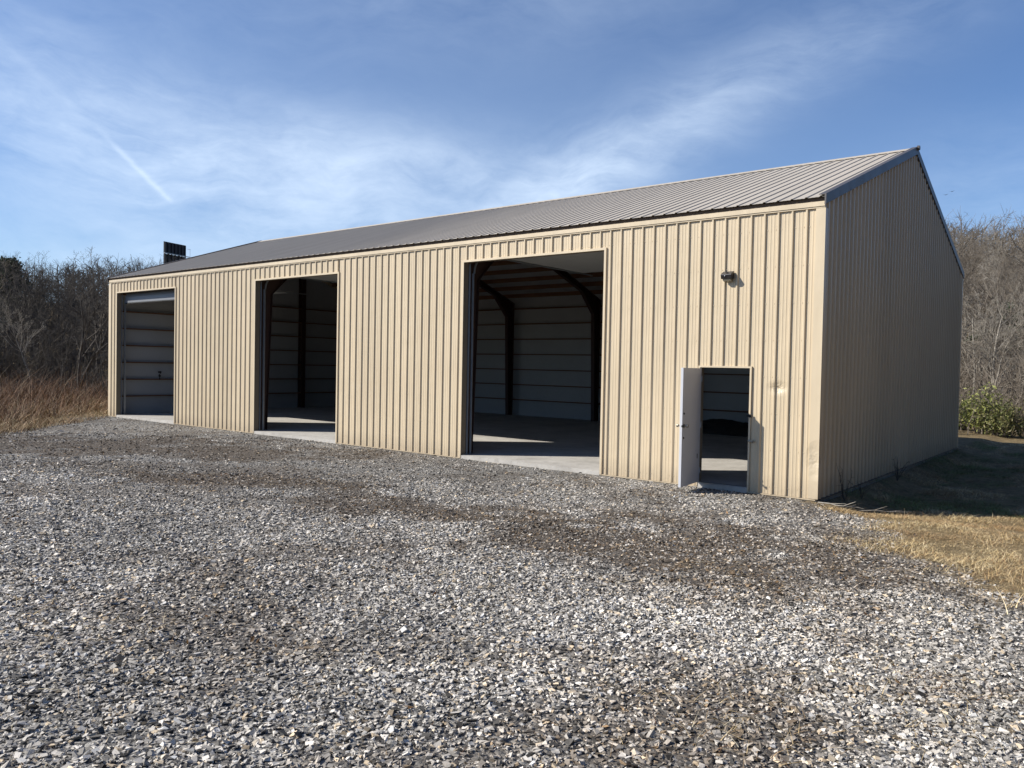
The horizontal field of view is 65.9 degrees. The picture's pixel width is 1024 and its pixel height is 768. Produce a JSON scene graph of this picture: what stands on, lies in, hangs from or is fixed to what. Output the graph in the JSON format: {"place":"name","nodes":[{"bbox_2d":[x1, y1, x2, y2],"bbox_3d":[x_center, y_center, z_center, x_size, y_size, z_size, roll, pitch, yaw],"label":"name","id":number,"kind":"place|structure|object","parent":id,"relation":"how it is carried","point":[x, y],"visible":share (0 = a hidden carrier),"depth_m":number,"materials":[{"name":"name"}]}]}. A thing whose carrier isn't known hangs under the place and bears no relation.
{"place":"outdoors","nodes":[
{"label":"outdoors","id":0,"kind":"place"},
{"bbox_2d":[0,391,107,434],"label":"tall dry grass","id":1,"kind":"structure","parent":0,"point":[31,426],"depth_m":25.93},
{"bbox_2d":[0,417,1023,767],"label":"gravel","id":2,"kind":"structure","parent":0,"point":[324,683],"depth_m":5.27,"materials":[{"name":"grey gravel"}]},
{"bbox_2d":[0,301,1023,767],"bbox_3d":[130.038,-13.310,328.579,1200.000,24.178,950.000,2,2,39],"label":"ground","id":3,"kind":"structure","parent":0,"point":[908,487],"depth_m":7.00,"materials":[{"name":"grey gravel"}]},
{"bbox_2d":[0,259,24,362],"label":"bare tree","id":4,"kind":"object","parent":3,"relation":"on","point":[8,291],"visible":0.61,"depth_m":50.66,"materials":[{"name":"brown plant"}]},
{"bbox_2d":[0,341,26,376],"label":"bare tree","id":5,"kind":"object","parent":3,"relation":"on","point":[6,367],"visible":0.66,"depth_m":42.96,"materials":[{"name":"brown plant"}]},
{"bbox_2d":[0,311,28,375],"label":"bare tree","id":6,"kind":"object","parent":3,"relation":"on","point":[4,346],"visible":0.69,"depth_m":42.45,"materials":[{"name":"brown plant"}]},
{"bbox_2d":[0,256,36,369],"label":"evergreen tree","id":7,"kind":"object","parent":3,"relation":"on","point":[6,267],"visible":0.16,"depth_m":61.40,"materials":[{"name":"green plant"}]},
{"bbox_2d":[0,283,40,378],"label":"bare tree","id":8,"kind":"object","parent":3,"relation":"on","point":[2,311],"visible":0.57,"depth_m":45.18,"materials":[{"name":"brown plant"}]},
{"bbox_2d":[0,296,45,385],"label":"bare tree","id":9,"kind":"object","parent":3,"relation":"on","point":[9,319],"visible":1,"depth_m":38.79,"materials":[{"name":"brown plant"}]},
{"bbox_2d":[0,262,45,305],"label":"bare tree","id":10,"kind":"object","parent":3,"relation":"on","point":[28,271],"visible":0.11,"depth_m":68.48,"materials":[{"name":"brown plant"}]},
{"bbox_2d":[0,251,60,381],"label":"bare tree","id":11,"kind":"object","parent":3,"relation":"on","point":[24,297],"visible":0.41,"depth_m":48.16,"materials":[{"name":"brown plant"}]},
{"bbox_2d":[4,272,59,360],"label":"bare tree","id":12,"kind":"object","parent":3,"relation":"on","point":[30,310],"visible":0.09,"depth_m":57.68,"materials":[{"name":"brown plant"}]},
{"bbox_2d":[0,251,68,349],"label":"bare tree","id":13,"kind":"object","parent":3,"relation":"on","point":[6,286],"visible":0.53,"depth_m":56.62,"materials":[{"name":"brown plant"}]},
{"bbox_2d":[0,263,68,376],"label":"bare tree","id":14,"kind":"object","parent":3,"relation":"on","point":[3,271],"visible":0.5,"depth_m":51.54,"materials":[{"name":"brown plant"}]},
{"bbox_2d":[0,255,90,375],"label":"bare tree","id":15,"kind":"object","parent":3,"relation":"on","point":[38,293],"visible":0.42,"depth_m":47.30,"materials":[{"name":"brown plant"}]},
{"bbox_2d":[23,251,68,357],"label":"bare tree","id":16,"kind":"object","parent":3,"relation":"on","point":[41,275],"visible":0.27,"depth_m":68.27,"materials":[{"name":"brown plant"}]},
{"bbox_2d":[3,263,99,385],"bbox_3d":[-24.573,-2.910,42.126,4.682,7.415,4.985,0,2,-25],"label":"bare tree","id":17,"kind":"object","parent":3,"relation":"on","point":[43,338],"visible":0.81,"depth_m":42.29,"materials":[{"name":"brown plant"}]},
{"bbox_2d":[0,362,107,424],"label":"brush","id":18,"kind":"object","parent":3,"relation":"on","point":[7,399],"visible":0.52,"depth_m":31.69,"materials":[{"name":"brown plant"}]},
{"bbox_2d":[0,323,108,398],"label":"undergrowth","id":19,"kind":"object","parent":3,"relation":"on","point":[91,373],"visible":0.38,"depth_m":38.85,"materials":[{"name":"brown plant"}]},
{"bbox_2d":[10,271,102,379],"bbox_3d":[-27.442,-3.131,47.404,6.547,7.475,4.557,1,1,13],"label":"bare tree","id":20,"kind":"object","parent":3,"relation":"on","point":[47,299],"visible":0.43,"depth_m":46.80,"materials":[{"name":"brown plant"}]},
{"bbox_2d":[28,269,100,367],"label":"bare tree","id":21,"kind":"object","parent":3,"relation":"on","point":[67,294],"visible":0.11,"depth_m":72.13,"materials":[{"name":"brown plant"}]},
{"bbox_2d":[27,251,108,381],"bbox_3d":[-25.204,-3.607,47.105,5.679,8.621,6.046,1,1,1],"label":"bare tree","id":22,"kind":"object","parent":3,"relation":"on","point":[70,330],"visible":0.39,"depth_m":46.38,"materials":[{"name":"brown plant"}]},
{"bbox_2d":[36,265,108,381],"bbox_3d":[-30.337,-4.041,55.211,5.200,8.522,4.661,2,2,44],"label":"bare tree","id":23,"kind":"object","parent":3,"relation":"on","point":[82,303],"visible":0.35,"depth_m":55.37,"materials":[{"name":"brown plant"}]},
{"bbox_2d":[39,274,107,370],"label":"bare tree","id":24,"kind":"object","parent":3,"relation":"on","point":[80,291],"visible":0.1,"depth_m":68.21,"materials":[{"name":"brown plant"}]},
{"bbox_2d":[36,271,114,394],"bbox_3d":[-19.410,-2.307,37.968,5.185,6.404,4.322,1,1,9],"label":"bare tree","id":25,"kind":"object","parent":3,"relation":"on","point":[100,347],"visible":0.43,"depth_m":37.87,"materials":[{"name":"brown plant"}]},
{"bbox_2d":[45,253,106,362],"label":"bare tree","id":26,"kind":"object","parent":3,"relation":"on","point":[93,264],"visible":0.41,"depth_m":60.20,"materials":[{"name":"brown plant"}]},
{"bbox_2d":[50,258,109,399],"bbox_3d":[-19.558,-2.555,36.916,3.344,6.892,3.043,1,1,-14],"label":"bare tree","id":27,"kind":"object","parent":3,"relation":"on","point":[84,332],"visible":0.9,"depth_m":36.91,"materials":[{"name":"brown plant"}]},
{"bbox_2d":[55,283,108,353],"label":"bare tree","id":28,"kind":"object","parent":3,"relation":"on","point":[88,304],"visible":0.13,"depth_m":60.00,"materials":[{"name":"brown plant"}]},
{"bbox_2d":[58,267,106,357],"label":"bare tree","id":29,"kind":"object","parent":3,"relation":"on","point":[85,292],"visible":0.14,"depth_m":62.71,"materials":[{"name":"brown plant"}]},
{"bbox_2d":[0,253,175,357],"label":"distant wood","id":30,"kind":"object","parent":3,"relation":"on","point":[104,272],"visible":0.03,"depth_m":87.28,"materials":[{"name":"brown plant"}]},
{"bbox_2d":[70,260,107,342],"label":"bare tree","id":31,"kind":"object","parent":3,"relation":"on","point":[89,293],"visible":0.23,"depth_m":59.50,"materials":[{"name":"brown plant"}]},
{"bbox_2d":[70,247,124,381],"bbox_3d":[-26.528,-4.288,52.474,4.536,9.448,3.994,0,2,-45],"label":"bare tree","id":32,"kind":"object","parent":3,"relation":"on","point":[99,283],"visible":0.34,"depth_m":52.01,"materials":[{"name":"brown plant"}]},
{"bbox_2d":[72,256,143,376],"bbox_3d":[-21.218,-3.130,44.139,7.118,7.996,4.955,2,1,18],"label":"bare tree","id":33,"kind":"object","parent":3,"relation":"on","point":[140,266],"visible":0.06,"depth_m":43.49,"materials":[{"name":"brown plant"}]},
{"bbox_2d":[88,269,128,317],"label":"bare tree","id":34,"kind":"object","parent":3,"relation":"on","point":[100,288],"visible":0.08,"depth_m":56.01,"materials":[{"name":"brown plant"}]},
{"bbox_2d":[109,255,176,272],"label":"bare tree","id":35,"kind":"object","parent":3,"relation":"on","point":[144,263],"visible":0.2,"depth_m":58.64,"materials":[{"name":"brown plant"}]},
{"bbox_2d":[163,241,189,263],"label":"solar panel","id":36,"kind":"object","parent":3,"relation":"on","point":[178,250],"visible":0.6,"depth_m":288.11,"materials":[{"name":"paint"}]},
{"bbox_2d":[0,450,984,764],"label":"dead leaves","id":37,"kind":"object","parent":3,"relation":"on","point":[434,582],"visible":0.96,"depth_m":7.96,"materials":[{"name":"brown plant"}]},
{"bbox_2d":[2,463,1023,767],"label":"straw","id":38,"kind":"object","parent":3,"relation":"on","point":[674,665],"visible":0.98,"depth_m":4.39,"materials":[{"name":"beige plant"}]},
{"bbox_2d":[107,145,964,501],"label":"metal building","id":39,"kind":"structure","parent":3,"relation":"on","point":[631,333],"depth_m":17.80,"materials":[{"name":"beige paint"}]},
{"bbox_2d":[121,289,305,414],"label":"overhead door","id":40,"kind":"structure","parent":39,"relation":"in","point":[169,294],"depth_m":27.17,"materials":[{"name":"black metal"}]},
{"bbox_2d":[259,275,337,430],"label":"overhead door","id":41,"kind":"structure","parent":39,"relation":"in","point":[330,278],"depth_m":22.42,"materials":[{"name":"metal"}]},
{"bbox_2d":[466,251,603,453],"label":"overhead door","id":42,"kind":"structure","parent":39,"relation":"in","point":[584,263],"depth_m":17.90,"materials":[{"name":"metal"}]},
{"bbox_2d":[721,271,733,281],"bbox_3d":[3.657,-1.827,13.425,0.190,0.179,0.141,2,2,39],"label":"wall light","id":43,"kind":"object","parent":39,"relation":"attached to","point":[727,276],"visible":1,"depth_m":13.39,"materials":[{"name":"brown metal"}]},
{"bbox_2d":[818,502,862,508],"bbox_3d":[5.076,1.806,12.107,0.280,0.123,0.707,0,2,-33],"label":"fallen branch","id":44,"kind":"object","parent":3,"relation":"on","point":[838,505],"visible":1,"depth_m":12.07,"materials":[{"name":"grey wood"}]},
{"bbox_2d":[837,467,851,500],"bbox_3d":[5.485,1.635,13.113,0.231,0.623,0.306,1,1,-12],"label":"dead weed","id":45,"kind":"object","parent":3,"relation":"on","point":[842,484],"visible":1,"depth_m":13.07,"materials":[{"name":"brown plant"}]},
{"bbox_2d":[850,482,869,498],"bbox_3d":[6.040,1.822,13.738,0.438,0.327,0.225,8,7,78],"label":"dead weed","id":46,"kind":"object","parent":3,"relation":"on","point":[860,489],"visible":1,"depth_m":13.62,"materials":[{"name":"brown plant"}]},
{"bbox_2d":[859,506,901,511],"bbox_3d":[5.614,1.877,11.878,0.783,0.094,0.078,1,1,-3],"label":"fallen branch","id":47,"kind":"object","parent":3,"relation":"on","point":[879,510],"visible":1,"depth_m":11.85,"materials":[{"name":"grey wood"}]},
{"bbox_2d":[893,459,908,480],"bbox_3d":[7.761,1.686,15.701,0.358,0.520,0.388,2,2,39],"label":"dead weed","id":48,"kind":"object","parent":3,"relation":"on","point":[897,477],"visible":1,"depth_m":15.74,"materials":[{"name":"brown plant"}]},
{"bbox_2d":[949,228,971,272],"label":"bare tree","id":49,"kind":"object","parent":3,"relation":"on","point":[963,247],"visible":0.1,"depth_m":67.10,"materials":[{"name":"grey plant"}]},
{"bbox_2d":[958,397,978,430],"bbox_3d":[16.866,1.056,29.588,1.362,1.367,1.044,1,1,-15],"label":"shrub","id":50,"kind":"object","parent":3,"relation":"on","point":[964,426],"visible":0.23,"depth_m":29.42,"materials":[{"name":"green plant"}]},
{"bbox_2d":[958,250,985,310],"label":"bare tree","id":51,"kind":"object","parent":3,"relation":"on","point":[971,283],"visible":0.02,"depth_m":56.54,"materials":[{"name":"brown plant"}]},
{"bbox_2d":[954,231,1000,310],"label":"bare tree","id":52,"kind":"object","parent":3,"relation":"on","point":[975,260],"visible":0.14,"depth_m":72.89,"materials":[{"name":"brown plant"}]},
{"bbox_2d":[950,226,1004,362],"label":"bare tree","id":53,"kind":"object","parent":3,"relation":"on","point":[975,303],"visible":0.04,"depth_m":70.75,"materials":[{"name":"brown plant"}]},
{"bbox_2d":[947,209,1015,296],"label":"bare tree","id":54,"kind":"object","parent":3,"relation":"on","point":[957,236],"visible":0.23,"depth_m":63.01,"materials":[{"name":"brown plant"}]},
{"bbox_2d":[944,206,1023,348],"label":"distant wood","id":55,"kind":"object","parent":3,"relation":"on","point":[1004,237],"visible":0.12,"depth_m":100.58,"materials":[{"name":"brown plant"}]},
{"bbox_2d":[958,245,1011,338],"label":"bare tree","id":56,"kind":"object","parent":3,"relation":"on","point":[970,296],"visible":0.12,"depth_m":67.41,"materials":[{"name":"brown plant"}]},
{"bbox_2d":[951,216,1023,321],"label":"bare tree","id":57,"kind":"object","parent":3,"relation":"on","point":[987,242],"visible":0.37,"depth_m":78.24,"materials":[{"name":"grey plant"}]},
{"bbox_2d":[959,382,1017,433],"bbox_3d":[16.590,0.845,27.887,2.015,1.858,1.776,1,1,8],"label":"shrub","id":58,"kind":"object","parent":3,"relation":"on","point":[985,410],"visible":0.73,"depth_m":27.80,"materials":[{"name":"green plant"}]},
{"bbox_2d":[962,252,1014,356],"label":"bare tree","id":59,"kind":"object","parent":3,"relation":"on","point":[979,291],"visible":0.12,"depth_m":77.41,"materials":[{"name":"brown plant"}]},
{"bbox_2d":[965,242,1011,321],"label":"bare tree","id":60,"kind":"object","parent":3,"relation":"on","point":[982,276],"visible":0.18,"depth_m":80.88,"materials":[{"name":"brown plant"}]},
{"bbox_2d":[956,234,1021,337],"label":"bare tree","id":61,"kind":"object","parent":3,"relation":"on","point":[964,265],"visible":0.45,"depth_m":36.91,"materials":[{"name":"brown plant"}]},
{"bbox_2d":[958,242,1019,343],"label":"bare tree","id":62,"kind":"object","parent":3,"relation":"on","point":[989,270],"visible":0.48,"depth_m":55.50,"materials":[{"name":"brown plant"}]},
{"bbox_2d":[959,315,1023,437],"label":"undergrowth","id":63,"kind":"object","parent":3,"relation":"on","point":[1016,400],"visible":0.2,"depth_m":30.86,"materials":[{"name":"brown plant"}]},
{"bbox_2d":[960,314,1022,393],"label":"bare tree","id":64,"kind":"object","parent":3,"relation":"on","point":[986,355],"visible":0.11,"depth_m":46.78,"materials":[{"name":"brown plant"}]},
{"bbox_2d":[960,294,1023,395],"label":"bare tree","id":65,"kind":"object","parent":3,"relation":"on","point":[1011,354],"visible":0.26,"depth_m":46.08,"materials":[{"name":"brown plant"}]},
{"bbox_2d":[961,263,1023,415],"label":"bare tree","id":66,"kind":"object","parent":3,"relation":"on","point":[996,337],"visible":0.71,"depth_m":33.03,"materials":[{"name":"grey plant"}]},
{"bbox_2d":[961,248,1023,372],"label":"bare tree","id":67,"kind":"object","parent":3,"relation":"on","point":[992,299],"visible":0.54,"depth_m":46.44,"materials":[{"name":"brown plant"}]},
{"bbox_2d":[963,236,1021,325],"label":"bare tree","id":68,"kind":"object","parent":3,"relation":"on","point":[994,272],"visible":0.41,"depth_m":59.25,"materials":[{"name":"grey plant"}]},
{"bbox_2d":[966,301,1023,391],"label":"tree","id":69,"kind":"object","parent":3,"relation":"on","point":[1006,325],"visible":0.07,"depth_m":51.79,"materials":[{"name":"plant"}]},
{"bbox_2d":[971,401,1023,438],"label":"shrub","id":70,"kind":"object","parent":3,"relation":"on","point":[1001,425],"visible":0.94,"depth_m":27.03,"materials":[{"name":"green plant"}]},
{"bbox_2d":[983,213,1023,301],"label":"bare tree","id":71,"kind":"object","parent":3,"relation":"on","point":[1012,259],"visible":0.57,"depth_m":68.64,"materials":[{"name":"brown plant"}]},
{"bbox_2d":[984,243,1023,340],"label":"bare tree","id":72,"kind":"object","parent":3,"relation":"on","point":[1013,294],"visible":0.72,"depth_m":37.54,"materials":[{"name":"brown plant"}]},
{"bbox_2d":[984,211,1023,267],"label":"bare tree","id":73,"kind":"object","parent":3,"relation":"on","point":[1009,236],"visible":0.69,"depth_m":77.48,"materials":[{"name":"brown plant"}]},
{"bbox_2d":[985,248,1023,303],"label":"bare tree","id":74,"kind":"object","parent":3,"relation":"on","point":[1013,273],"visible":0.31,"depth_m":79.02,"materials":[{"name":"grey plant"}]},
{"bbox_2d":[995,271,1022,318],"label":"bare tree","id":75,"kind":"object","parent":3,"relation":"on","point":[1011,292],"visible":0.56,"depth_m":41.13,"materials":[{"name":"brown plant"}]},
{"bbox_2d":[1002,396,1023,433],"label":"shrub","id":76,"kind":"object","parent":3,"relation":"on","point":[1017,411],"visible":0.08,"depth_m":29.47,"materials":[{"name":"green plant"}]},
{"bbox_2d":[1004,252,1023,295],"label":"bare tree","id":77,"kind":"object","parent":3,"relation":"on","point":[1017,270],"visible":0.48,"depth_m":58.60,"materials":[{"name":"brown plant"}]},
{"bbox_2d":[0,0,1023,297],"label":"sky","id":78,"kind":"structure","parent":0,"point":[128,128],"materials":[{"name":"blue"}]},
{"bbox_2d":[702,419,747,436],"bbox_3d":[6.630,1.317,24.911,3.400,0.422,1.800,2,2,39],"label":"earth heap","id":79,"kind":"object","parent":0,"point":[724,427],"visible":0.48,"depth_m":24.24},
{"bbox_2d":[812,439,1023,613],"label":"lawn grass","id":80,"kind":"structure","parent":0,"point":[933,520],"depth_m":11.97,"materials":[{"name":"brown plant"}]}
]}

